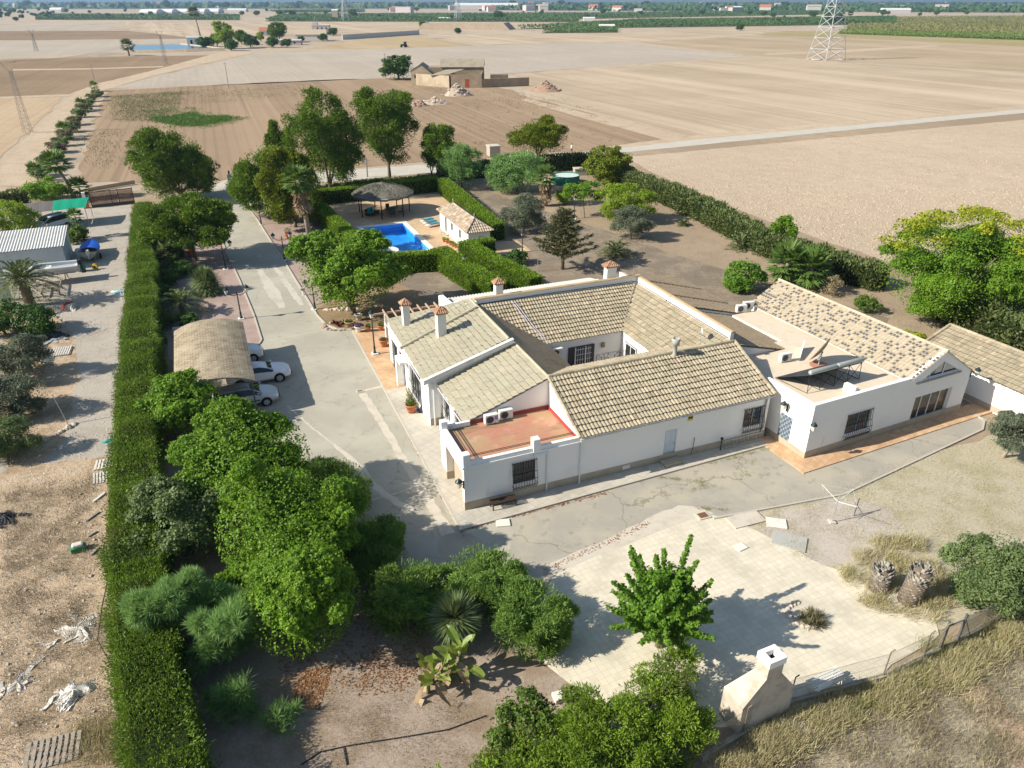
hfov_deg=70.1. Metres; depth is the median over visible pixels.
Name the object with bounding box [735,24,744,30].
farm tree
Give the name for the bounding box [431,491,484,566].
cement patch
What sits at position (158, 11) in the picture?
greenhouse
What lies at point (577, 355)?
courtyard door
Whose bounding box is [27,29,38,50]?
lattice pylon
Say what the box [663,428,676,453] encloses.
back door
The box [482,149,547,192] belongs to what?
feathery tree
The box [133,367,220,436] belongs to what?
tree
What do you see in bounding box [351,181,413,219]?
gazebo
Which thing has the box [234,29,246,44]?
pine tree
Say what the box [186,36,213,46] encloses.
pump house
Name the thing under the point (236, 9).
greenhouse
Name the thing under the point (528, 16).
orchard rows
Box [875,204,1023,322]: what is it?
flowering tree
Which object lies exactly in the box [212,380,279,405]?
parked car
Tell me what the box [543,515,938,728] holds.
cream terrace
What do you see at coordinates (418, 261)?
clipped hedge
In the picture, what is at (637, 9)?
town house
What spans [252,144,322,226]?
pine tree
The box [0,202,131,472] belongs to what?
gravel yard
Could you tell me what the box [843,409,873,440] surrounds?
window
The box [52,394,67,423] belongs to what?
leaning pole
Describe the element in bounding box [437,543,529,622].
oleander bush
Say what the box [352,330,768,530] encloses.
platform kerb
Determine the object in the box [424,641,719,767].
citrus trees
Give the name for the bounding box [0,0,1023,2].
hills
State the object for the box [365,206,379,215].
sofa
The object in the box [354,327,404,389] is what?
front terrace
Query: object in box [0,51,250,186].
dirt track
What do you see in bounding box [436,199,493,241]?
pool house
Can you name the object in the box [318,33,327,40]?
farm tree
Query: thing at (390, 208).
garden table
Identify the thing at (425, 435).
house platform
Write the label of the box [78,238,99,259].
covered boat
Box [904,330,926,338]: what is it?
yellow shrub
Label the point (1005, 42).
field
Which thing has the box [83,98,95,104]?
roadside shrub
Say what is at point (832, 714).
dry grass
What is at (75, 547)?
plastic crate
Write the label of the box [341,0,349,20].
lattice pylon
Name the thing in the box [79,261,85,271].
barrel
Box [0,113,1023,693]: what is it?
estate ground
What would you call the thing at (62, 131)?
roadside shrub
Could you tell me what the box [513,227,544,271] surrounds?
yard fence
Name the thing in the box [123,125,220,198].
pine tree
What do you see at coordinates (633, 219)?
olive tree
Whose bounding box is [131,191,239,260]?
pine tree
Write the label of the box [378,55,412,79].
farm tree
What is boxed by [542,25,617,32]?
orchard rows
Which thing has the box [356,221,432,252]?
swimming pool
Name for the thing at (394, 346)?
window
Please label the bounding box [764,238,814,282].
fan palm
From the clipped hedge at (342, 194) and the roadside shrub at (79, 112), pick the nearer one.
the clipped hedge at (342, 194)
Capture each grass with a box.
[66,84,609,168]
[143,107,248,128]
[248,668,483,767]
[405,93,623,146]
[698,607,1023,767]
[754,639,1023,767]
[836,528,957,625]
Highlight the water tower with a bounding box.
[331,9,338,17]
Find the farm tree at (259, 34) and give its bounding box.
[256,31,263,40]
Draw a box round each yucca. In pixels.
[186,264,226,298]
[424,587,483,646]
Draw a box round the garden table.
[386,207,396,214]
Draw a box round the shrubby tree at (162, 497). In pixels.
[97,473,247,567]
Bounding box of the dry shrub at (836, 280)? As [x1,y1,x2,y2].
[818,275,846,295]
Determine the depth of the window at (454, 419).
44.97 m
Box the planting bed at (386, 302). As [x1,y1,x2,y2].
[316,284,437,328]
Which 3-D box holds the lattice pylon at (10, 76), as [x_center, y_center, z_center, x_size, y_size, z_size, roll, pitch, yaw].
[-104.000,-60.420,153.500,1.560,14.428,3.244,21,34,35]
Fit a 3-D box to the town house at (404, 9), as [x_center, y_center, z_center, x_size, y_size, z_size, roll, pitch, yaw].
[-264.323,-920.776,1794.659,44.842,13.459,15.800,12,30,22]
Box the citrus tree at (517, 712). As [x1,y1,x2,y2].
[482,684,559,762]
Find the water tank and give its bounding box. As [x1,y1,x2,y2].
[552,172,579,185]
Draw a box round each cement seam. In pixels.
[262,328,333,341]
[287,405,330,442]
[331,442,415,511]
[359,393,454,535]
[360,386,381,392]
[370,479,432,500]
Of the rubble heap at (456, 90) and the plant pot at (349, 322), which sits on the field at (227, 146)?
the rubble heap at (456, 90)
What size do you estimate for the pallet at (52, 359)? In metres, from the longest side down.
1.800 x 1.300 x 0.132 m
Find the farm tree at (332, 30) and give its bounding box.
[327,27,337,35]
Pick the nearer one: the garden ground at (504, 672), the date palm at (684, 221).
the garden ground at (504, 672)
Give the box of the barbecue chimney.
[719,644,794,733]
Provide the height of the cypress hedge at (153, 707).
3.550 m
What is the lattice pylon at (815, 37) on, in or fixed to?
on the field at (985, 57)
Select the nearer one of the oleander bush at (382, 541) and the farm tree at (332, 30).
the oleander bush at (382, 541)
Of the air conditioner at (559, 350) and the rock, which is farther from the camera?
the air conditioner at (559, 350)
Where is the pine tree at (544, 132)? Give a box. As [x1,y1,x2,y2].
[506,114,569,155]
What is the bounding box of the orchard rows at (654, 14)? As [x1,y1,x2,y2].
[576,9,845,17]
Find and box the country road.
[213,109,1023,188]
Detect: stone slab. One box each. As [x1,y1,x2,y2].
[725,511,765,528]
[733,542,747,551]
[766,517,787,528]
[771,530,807,552]
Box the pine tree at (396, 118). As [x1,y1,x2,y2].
[348,86,420,176]
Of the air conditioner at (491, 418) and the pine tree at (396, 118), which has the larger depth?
the pine tree at (396, 118)
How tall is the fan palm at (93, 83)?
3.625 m
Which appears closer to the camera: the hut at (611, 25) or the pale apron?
the pale apron
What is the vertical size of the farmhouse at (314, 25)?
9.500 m
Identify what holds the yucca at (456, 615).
on the garden ground at (504, 672)
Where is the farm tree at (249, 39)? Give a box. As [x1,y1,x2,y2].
[241,34,259,47]
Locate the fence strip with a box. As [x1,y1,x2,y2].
[703,616,1023,767]
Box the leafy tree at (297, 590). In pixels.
[237,529,360,659]
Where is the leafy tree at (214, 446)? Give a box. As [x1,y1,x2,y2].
[165,394,312,521]
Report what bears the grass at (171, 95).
on the field at (227, 146)
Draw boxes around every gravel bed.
[167,208,259,359]
[249,205,333,304]
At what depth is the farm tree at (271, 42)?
443.88 m
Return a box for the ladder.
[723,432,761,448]
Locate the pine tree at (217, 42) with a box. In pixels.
[209,33,222,46]
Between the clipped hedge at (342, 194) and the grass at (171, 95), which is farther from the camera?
the grass at (171, 95)
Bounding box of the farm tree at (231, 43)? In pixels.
[224,39,238,50]
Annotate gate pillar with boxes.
[81,192,89,208]
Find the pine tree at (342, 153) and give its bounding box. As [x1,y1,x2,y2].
[278,85,366,187]
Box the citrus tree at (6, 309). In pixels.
[0,298,26,338]
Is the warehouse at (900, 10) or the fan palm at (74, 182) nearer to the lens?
the fan palm at (74, 182)
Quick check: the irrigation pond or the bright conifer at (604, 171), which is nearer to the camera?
the bright conifer at (604, 171)
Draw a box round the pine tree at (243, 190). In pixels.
[225,143,320,217]
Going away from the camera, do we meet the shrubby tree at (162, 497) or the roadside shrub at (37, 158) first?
the shrubby tree at (162, 497)
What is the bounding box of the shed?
[0,224,72,273]
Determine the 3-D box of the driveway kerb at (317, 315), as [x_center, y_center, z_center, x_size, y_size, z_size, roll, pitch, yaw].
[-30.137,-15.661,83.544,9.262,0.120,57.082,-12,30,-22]
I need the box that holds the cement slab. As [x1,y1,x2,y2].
[496,518,510,526]
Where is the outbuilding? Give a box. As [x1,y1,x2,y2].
[925,323,1023,414]
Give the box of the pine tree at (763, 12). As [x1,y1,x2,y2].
[760,10,767,16]
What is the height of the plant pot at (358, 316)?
0.550 m
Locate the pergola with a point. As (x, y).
(395, 314)
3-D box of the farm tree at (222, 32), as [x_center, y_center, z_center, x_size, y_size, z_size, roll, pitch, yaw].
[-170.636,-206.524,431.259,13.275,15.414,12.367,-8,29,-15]
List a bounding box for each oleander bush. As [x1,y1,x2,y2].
[286,455,374,513]
[339,513,408,587]
[357,557,458,643]
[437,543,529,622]
[488,571,580,661]
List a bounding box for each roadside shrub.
[26,163,50,177]
[33,156,57,166]
[44,140,67,150]
[49,134,73,143]
[54,127,73,137]
[55,120,80,131]
[64,116,83,123]
[70,107,89,116]
[74,102,91,109]
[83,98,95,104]
[85,93,100,100]
[90,89,103,95]
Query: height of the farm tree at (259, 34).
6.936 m
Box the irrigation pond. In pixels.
[126,43,225,53]
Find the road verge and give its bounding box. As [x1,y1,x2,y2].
[597,106,1023,150]
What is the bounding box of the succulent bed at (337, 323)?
[332,319,344,326]
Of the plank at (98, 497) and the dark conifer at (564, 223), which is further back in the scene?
the dark conifer at (564, 223)
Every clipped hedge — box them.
[309,176,437,205]
[313,202,379,251]
[380,249,438,272]
[430,245,506,294]
[437,177,505,240]
[456,238,542,288]
[470,236,496,252]
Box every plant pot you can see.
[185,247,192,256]
[284,227,291,239]
[344,318,354,327]
[354,313,362,320]
[354,322,361,332]
[365,323,370,331]
[377,321,383,330]
[379,337,387,346]
[405,388,416,413]
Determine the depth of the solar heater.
45.98 m
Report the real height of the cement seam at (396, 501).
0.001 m
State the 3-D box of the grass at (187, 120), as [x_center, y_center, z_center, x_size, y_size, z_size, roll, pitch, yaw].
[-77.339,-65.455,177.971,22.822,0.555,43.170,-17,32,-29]
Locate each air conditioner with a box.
[483,412,498,424]
[498,407,512,419]
[552,347,562,355]
[735,304,747,312]
[743,301,753,308]
[778,351,791,362]
[842,382,858,393]
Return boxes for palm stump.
[868,560,895,595]
[897,560,936,607]
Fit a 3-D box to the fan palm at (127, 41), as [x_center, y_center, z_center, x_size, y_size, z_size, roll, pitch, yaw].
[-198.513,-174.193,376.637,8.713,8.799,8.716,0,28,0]
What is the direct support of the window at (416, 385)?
in the villa
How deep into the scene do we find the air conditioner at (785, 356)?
49.16 m
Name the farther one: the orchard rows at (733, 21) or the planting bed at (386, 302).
the orchard rows at (733, 21)
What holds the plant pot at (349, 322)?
on the planting bed at (386, 302)
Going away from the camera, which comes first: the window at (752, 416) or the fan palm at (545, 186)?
the window at (752, 416)
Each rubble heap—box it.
[409,99,428,106]
[423,96,450,104]
[442,83,471,96]
[529,80,560,91]
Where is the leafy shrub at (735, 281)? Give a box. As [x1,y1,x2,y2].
[722,258,769,292]
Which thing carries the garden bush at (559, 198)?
on the estate ground at (708, 239)
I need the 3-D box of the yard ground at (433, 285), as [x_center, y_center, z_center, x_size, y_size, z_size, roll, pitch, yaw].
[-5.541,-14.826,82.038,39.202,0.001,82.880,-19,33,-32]
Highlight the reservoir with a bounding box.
[417,22,513,29]
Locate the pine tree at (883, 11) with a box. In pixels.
[879,9,886,14]
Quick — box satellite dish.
[809,339,829,367]
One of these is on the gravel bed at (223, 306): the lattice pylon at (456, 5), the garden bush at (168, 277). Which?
the garden bush at (168, 277)
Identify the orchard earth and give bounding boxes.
[0,309,79,471]
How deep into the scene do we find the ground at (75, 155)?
489.03 m
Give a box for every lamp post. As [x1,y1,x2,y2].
[210,240,231,269]
[223,284,248,319]
[249,200,265,224]
[270,231,290,259]
[302,279,318,309]
[368,310,378,355]
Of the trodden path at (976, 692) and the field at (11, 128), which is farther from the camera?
the field at (11, 128)
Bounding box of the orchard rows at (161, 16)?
[35,13,239,19]
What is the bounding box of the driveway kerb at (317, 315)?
[222,211,351,343]
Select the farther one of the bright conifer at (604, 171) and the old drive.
the bright conifer at (604, 171)
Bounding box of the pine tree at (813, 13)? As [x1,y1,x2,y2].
[808,10,818,16]
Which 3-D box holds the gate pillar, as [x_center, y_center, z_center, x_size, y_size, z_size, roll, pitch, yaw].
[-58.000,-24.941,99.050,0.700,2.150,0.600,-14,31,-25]
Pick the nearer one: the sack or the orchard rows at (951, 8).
the sack
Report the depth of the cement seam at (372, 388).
53.11 m
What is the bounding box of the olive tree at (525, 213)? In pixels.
[499,192,548,231]
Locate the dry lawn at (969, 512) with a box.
[748,429,1023,629]
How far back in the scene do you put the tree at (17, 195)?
97.98 m
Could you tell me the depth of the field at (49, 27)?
786.51 m
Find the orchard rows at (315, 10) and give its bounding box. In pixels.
[270,8,364,12]
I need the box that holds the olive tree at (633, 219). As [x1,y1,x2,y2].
[609,204,656,239]
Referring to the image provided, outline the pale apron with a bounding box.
[547,505,713,573]
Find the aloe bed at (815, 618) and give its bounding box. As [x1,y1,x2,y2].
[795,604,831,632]
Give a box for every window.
[391,339,397,368]
[408,363,421,412]
[441,395,449,421]
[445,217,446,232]
[453,410,460,422]
[512,458,537,491]
[622,341,636,355]
[741,405,764,433]
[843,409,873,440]
[925,361,958,378]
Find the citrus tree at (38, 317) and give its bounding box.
[8,300,66,335]
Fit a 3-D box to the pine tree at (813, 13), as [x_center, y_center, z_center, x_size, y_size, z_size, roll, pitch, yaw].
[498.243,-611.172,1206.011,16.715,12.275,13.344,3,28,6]
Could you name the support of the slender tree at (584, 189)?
on the estate ground at (708, 239)
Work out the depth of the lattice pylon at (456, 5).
1029.34 m
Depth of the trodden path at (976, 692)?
28.56 m
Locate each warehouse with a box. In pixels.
[454,3,517,8]
[879,8,910,13]
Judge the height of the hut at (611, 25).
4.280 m
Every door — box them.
[465,79,468,87]
[568,343,594,365]
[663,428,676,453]
[910,388,948,418]
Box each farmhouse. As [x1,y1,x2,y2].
[311,22,330,34]
[411,59,528,87]
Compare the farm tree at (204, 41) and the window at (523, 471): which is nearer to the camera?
the window at (523, 471)
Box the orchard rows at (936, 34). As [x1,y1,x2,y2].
[839,29,1023,38]
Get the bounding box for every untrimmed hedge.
[588,153,890,291]
[911,286,1023,350]
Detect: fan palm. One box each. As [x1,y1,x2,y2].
[25,160,45,180]
[36,149,76,198]
[54,120,70,135]
[64,207,84,225]
[65,175,92,197]
[75,96,83,103]
[88,80,98,88]
[120,38,133,55]
[154,239,181,264]
[185,6,200,35]
[279,162,314,233]
[532,162,557,206]
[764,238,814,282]
[788,243,834,290]
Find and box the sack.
[62,302,78,310]
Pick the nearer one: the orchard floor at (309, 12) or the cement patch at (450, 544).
the cement patch at (450, 544)
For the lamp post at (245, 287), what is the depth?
63.78 m
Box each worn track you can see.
[257,269,284,307]
[272,265,303,304]
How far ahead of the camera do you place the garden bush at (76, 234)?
84.46 m
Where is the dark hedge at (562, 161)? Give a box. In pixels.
[308,151,591,192]
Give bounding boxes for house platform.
[386,386,765,527]
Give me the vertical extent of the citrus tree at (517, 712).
2.568 m
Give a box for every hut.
[486,144,500,156]
[583,17,594,20]
[599,24,614,26]
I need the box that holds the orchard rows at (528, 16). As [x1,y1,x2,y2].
[266,12,578,21]
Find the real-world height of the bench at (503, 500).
0.448 m
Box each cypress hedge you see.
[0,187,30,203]
[93,200,222,767]
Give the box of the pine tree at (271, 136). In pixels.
[263,119,297,150]
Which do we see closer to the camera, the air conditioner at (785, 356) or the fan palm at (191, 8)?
the air conditioner at (785, 356)
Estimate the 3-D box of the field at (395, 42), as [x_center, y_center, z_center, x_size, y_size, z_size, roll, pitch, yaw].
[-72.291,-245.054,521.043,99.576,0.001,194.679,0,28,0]
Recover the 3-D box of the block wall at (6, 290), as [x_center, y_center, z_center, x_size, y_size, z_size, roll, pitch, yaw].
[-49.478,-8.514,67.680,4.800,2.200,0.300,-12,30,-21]
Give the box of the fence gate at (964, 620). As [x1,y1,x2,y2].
[939,613,968,647]
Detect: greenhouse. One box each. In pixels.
[49,7,64,11]
[139,9,162,13]
[162,9,178,13]
[177,9,195,13]
[196,9,210,13]
[204,8,223,13]
[227,8,248,11]
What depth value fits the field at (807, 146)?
118.85 m
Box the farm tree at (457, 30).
[454,28,461,33]
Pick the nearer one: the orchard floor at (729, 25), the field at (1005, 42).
the field at (1005, 42)
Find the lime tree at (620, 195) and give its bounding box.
[590,181,660,220]
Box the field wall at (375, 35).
[342,30,418,39]
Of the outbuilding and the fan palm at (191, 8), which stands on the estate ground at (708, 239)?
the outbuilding
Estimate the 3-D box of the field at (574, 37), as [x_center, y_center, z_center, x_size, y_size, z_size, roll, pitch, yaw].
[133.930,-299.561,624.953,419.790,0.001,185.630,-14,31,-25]
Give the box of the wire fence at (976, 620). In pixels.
[699,603,1008,762]
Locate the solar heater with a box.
[775,357,864,392]
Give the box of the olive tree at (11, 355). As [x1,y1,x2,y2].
[0,331,54,377]
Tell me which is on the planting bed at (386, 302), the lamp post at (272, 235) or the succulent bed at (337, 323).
the succulent bed at (337, 323)
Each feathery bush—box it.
[116,564,262,679]
[197,669,265,731]
[250,693,305,739]
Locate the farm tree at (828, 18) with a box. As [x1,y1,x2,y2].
[824,15,835,23]
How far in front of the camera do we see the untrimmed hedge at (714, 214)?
85.00 m
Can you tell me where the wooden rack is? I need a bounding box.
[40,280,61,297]
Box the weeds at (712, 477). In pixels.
[659,447,780,511]
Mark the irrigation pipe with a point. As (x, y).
(343, 747)
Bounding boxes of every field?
[0,25,115,30]
[0,31,185,39]
[0,39,184,57]
[0,55,207,96]
[0,97,62,157]
[74,78,660,182]
[113,43,751,87]
[122,22,553,35]
[308,35,476,48]
[429,28,766,43]
[515,57,1023,135]
[631,120,1023,304]
[642,35,1023,71]
[756,31,1023,46]
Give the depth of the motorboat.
72.89 m
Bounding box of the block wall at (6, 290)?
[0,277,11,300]
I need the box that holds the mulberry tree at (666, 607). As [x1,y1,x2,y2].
[606,534,716,662]
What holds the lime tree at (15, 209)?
on the gravel yard at (119, 214)
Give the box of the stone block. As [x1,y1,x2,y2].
[552,690,562,703]
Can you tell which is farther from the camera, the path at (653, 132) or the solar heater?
the path at (653, 132)
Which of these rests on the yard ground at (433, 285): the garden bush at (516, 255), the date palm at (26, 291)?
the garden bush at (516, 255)
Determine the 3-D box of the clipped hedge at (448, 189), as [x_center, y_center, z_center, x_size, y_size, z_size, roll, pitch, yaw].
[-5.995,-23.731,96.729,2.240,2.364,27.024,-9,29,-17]
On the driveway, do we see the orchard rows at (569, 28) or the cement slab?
the cement slab
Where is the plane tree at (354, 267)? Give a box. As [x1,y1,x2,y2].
[284,228,413,313]
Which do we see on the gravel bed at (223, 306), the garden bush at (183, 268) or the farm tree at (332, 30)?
the garden bush at (183, 268)
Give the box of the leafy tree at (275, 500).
[210,451,371,614]
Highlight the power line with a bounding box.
[3,33,155,61]
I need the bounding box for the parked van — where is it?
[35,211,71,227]
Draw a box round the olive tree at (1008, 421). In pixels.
[986,409,1023,457]
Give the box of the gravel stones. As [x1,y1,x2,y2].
[0,209,126,767]
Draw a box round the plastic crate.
[70,541,86,553]
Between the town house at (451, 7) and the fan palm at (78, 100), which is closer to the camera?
the fan palm at (78, 100)
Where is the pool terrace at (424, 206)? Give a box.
[329,194,529,254]
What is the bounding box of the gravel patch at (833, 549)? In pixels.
[758,499,906,566]
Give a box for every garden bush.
[16,176,72,201]
[67,223,90,243]
[156,283,177,304]
[158,267,179,285]
[158,318,163,330]
[159,242,186,258]
[160,331,167,344]
[164,259,196,276]
[178,311,198,325]
[366,178,387,183]
[505,248,528,264]
[554,190,573,203]
[853,293,884,313]
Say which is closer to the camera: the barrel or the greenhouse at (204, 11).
the barrel
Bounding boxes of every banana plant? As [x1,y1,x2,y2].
[414,645,457,706]
[420,624,485,688]
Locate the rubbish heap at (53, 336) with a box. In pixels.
[26,331,70,345]
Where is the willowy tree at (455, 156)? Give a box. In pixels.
[436,142,483,187]
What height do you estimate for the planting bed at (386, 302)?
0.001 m
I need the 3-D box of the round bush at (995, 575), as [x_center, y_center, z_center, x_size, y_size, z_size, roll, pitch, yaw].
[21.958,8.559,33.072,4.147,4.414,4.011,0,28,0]
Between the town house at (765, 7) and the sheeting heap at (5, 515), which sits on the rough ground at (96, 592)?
the sheeting heap at (5, 515)
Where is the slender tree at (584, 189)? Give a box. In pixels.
[559,181,604,217]
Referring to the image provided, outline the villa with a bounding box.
[384,260,784,509]
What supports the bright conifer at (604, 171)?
on the estate ground at (708, 239)
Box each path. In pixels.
[0,94,70,98]
[13,66,162,69]
[522,99,686,138]
[760,403,991,473]
[763,45,937,54]
[958,680,1023,767]
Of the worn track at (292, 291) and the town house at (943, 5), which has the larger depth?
the town house at (943, 5)
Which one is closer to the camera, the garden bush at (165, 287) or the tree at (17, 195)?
the garden bush at (165, 287)
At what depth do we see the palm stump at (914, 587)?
33.59 m
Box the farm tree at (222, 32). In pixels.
[210,21,234,48]
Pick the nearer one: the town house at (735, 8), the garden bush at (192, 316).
the garden bush at (192, 316)
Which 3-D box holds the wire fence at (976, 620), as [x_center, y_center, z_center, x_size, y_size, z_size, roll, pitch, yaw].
[20.288,10.311,32.158,29.332,1.862,0.859,-12,30,-21]
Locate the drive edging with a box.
[713,410,984,518]
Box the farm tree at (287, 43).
[280,38,291,46]
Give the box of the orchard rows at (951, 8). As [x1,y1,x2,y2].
[492,3,1023,11]
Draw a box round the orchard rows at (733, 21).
[513,15,896,28]
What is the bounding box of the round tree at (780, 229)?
[768,214,800,238]
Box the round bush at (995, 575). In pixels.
[937,531,1023,622]
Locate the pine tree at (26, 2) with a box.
[23,0,32,5]
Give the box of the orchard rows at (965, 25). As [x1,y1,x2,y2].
[846,15,1023,37]
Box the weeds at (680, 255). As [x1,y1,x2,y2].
[493,187,945,333]
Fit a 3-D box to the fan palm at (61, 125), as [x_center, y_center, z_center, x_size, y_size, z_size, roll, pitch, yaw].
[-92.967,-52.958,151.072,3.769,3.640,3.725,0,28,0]
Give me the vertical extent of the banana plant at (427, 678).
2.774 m
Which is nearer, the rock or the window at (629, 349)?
the rock
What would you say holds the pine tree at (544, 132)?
on the estate ground at (708, 239)
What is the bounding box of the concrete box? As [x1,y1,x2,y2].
[572,167,586,175]
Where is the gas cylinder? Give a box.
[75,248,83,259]
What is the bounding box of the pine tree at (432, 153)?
[418,122,456,175]
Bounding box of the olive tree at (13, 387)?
[0,370,49,418]
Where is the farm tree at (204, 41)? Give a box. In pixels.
[194,36,212,46]
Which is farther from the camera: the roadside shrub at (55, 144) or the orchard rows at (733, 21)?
the orchard rows at (733, 21)
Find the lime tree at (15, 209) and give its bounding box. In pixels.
[0,199,45,230]
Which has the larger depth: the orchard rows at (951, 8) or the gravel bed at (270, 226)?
the orchard rows at (951, 8)
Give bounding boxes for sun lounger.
[420,217,433,223]
[425,222,439,227]
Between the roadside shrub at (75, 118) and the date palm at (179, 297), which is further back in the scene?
the roadside shrub at (75, 118)
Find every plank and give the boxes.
[84,511,99,521]
[92,492,105,502]
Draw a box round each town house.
[389,7,394,11]
[395,7,413,12]
[448,5,455,9]
[482,5,493,9]
[486,6,495,11]
[523,5,534,10]
[538,4,547,10]
[588,4,598,9]
[612,5,622,10]
[634,8,642,11]
[728,7,743,10]
[759,4,771,10]
[806,4,821,9]
[935,4,949,7]
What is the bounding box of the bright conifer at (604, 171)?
[579,144,633,185]
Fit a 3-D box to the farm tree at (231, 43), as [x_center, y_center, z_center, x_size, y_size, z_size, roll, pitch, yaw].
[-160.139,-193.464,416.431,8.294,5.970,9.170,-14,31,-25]
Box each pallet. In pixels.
[23,730,83,767]
[38,355,54,363]
[46,345,72,357]
[92,471,108,484]
[93,458,112,470]
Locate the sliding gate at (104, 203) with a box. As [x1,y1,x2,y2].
[88,187,134,207]
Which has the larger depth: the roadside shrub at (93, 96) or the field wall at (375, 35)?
the field wall at (375, 35)
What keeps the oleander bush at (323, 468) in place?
on the garden ground at (504, 672)
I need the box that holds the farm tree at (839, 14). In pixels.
[830,13,844,20]
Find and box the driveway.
[180,187,986,613]
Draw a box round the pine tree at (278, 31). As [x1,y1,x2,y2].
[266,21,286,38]
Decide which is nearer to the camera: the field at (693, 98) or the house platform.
the house platform
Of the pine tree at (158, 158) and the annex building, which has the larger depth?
the pine tree at (158, 158)
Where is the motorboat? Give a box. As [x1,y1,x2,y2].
[3,259,85,277]
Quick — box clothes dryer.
[822,485,856,523]
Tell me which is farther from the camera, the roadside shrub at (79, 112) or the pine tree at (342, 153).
the roadside shrub at (79, 112)
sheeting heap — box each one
[0,510,30,528]
[0,655,44,697]
[36,611,98,649]
[40,678,96,712]
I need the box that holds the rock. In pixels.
[785,613,792,617]
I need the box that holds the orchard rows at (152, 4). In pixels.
[0,1,1023,8]
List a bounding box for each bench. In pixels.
[489,494,516,510]
[806,667,850,691]
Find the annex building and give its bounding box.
[732,278,974,457]
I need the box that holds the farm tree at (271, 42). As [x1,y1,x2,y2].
[265,37,278,46]
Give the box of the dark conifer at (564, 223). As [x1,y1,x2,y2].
[529,206,600,269]
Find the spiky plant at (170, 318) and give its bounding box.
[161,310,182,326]
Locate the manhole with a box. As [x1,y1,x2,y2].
[694,511,711,519]
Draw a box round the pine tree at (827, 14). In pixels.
[823,11,831,15]
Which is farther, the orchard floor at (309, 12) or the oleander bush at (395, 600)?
the orchard floor at (309, 12)
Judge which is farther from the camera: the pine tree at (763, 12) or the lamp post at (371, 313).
the pine tree at (763, 12)
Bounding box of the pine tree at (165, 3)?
[161,0,170,8]
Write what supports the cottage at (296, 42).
on the ground at (75, 155)
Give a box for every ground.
[0,9,1023,195]
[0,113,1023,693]
[0,456,124,767]
[169,499,732,767]
[249,189,888,328]
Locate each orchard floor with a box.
[0,5,447,8]
[35,16,239,19]
[269,15,578,21]
[273,11,363,12]
[500,9,1023,12]
[528,21,887,28]
[544,30,617,32]
[579,11,842,18]
[838,31,1023,39]
[848,16,1023,38]
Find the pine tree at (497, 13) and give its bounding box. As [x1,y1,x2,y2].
[492,10,502,16]
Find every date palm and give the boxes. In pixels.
[0,257,70,307]
[158,287,212,319]
[596,238,634,260]
[677,218,689,226]
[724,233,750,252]
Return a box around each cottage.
[259,27,269,35]
[276,39,302,44]
[294,29,327,40]
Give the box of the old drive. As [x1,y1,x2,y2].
[510,417,982,588]
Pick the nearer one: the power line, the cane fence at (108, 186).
the cane fence at (108, 186)
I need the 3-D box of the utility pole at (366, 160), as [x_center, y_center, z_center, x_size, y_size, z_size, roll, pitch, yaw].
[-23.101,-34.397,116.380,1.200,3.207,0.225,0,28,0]
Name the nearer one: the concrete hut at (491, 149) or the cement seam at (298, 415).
the cement seam at (298, 415)
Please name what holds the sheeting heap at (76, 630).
on the rough ground at (96, 592)
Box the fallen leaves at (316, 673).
[263,606,435,709]
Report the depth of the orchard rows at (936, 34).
592.62 m
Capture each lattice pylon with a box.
[0,61,33,132]
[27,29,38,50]
[156,32,167,63]
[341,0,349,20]
[454,0,461,19]
[806,0,845,60]
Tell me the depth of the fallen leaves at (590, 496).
39.19 m
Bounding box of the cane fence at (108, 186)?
[87,180,134,191]
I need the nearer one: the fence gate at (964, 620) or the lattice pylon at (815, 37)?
the fence gate at (964, 620)
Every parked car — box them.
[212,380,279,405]
[226,360,291,384]
[248,343,263,361]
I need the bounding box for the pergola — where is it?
[373,302,438,342]
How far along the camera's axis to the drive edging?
42.61 m
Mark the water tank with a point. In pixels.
(563, 178)
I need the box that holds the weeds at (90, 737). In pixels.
[54,705,133,767]
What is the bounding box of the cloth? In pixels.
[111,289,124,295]
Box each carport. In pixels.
[1,197,92,225]
[174,319,257,409]
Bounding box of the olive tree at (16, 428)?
[0,412,45,461]
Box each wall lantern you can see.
[455,478,463,488]
[781,401,788,410]
[810,422,817,431]
[970,367,981,376]
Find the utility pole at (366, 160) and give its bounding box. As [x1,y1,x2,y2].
[364,158,369,176]
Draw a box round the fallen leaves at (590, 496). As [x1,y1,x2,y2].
[410,439,649,573]
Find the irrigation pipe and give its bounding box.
[301,715,486,764]
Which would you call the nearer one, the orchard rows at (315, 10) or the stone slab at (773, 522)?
the stone slab at (773, 522)
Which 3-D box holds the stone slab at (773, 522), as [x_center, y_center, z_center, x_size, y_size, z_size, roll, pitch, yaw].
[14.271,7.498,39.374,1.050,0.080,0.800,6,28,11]

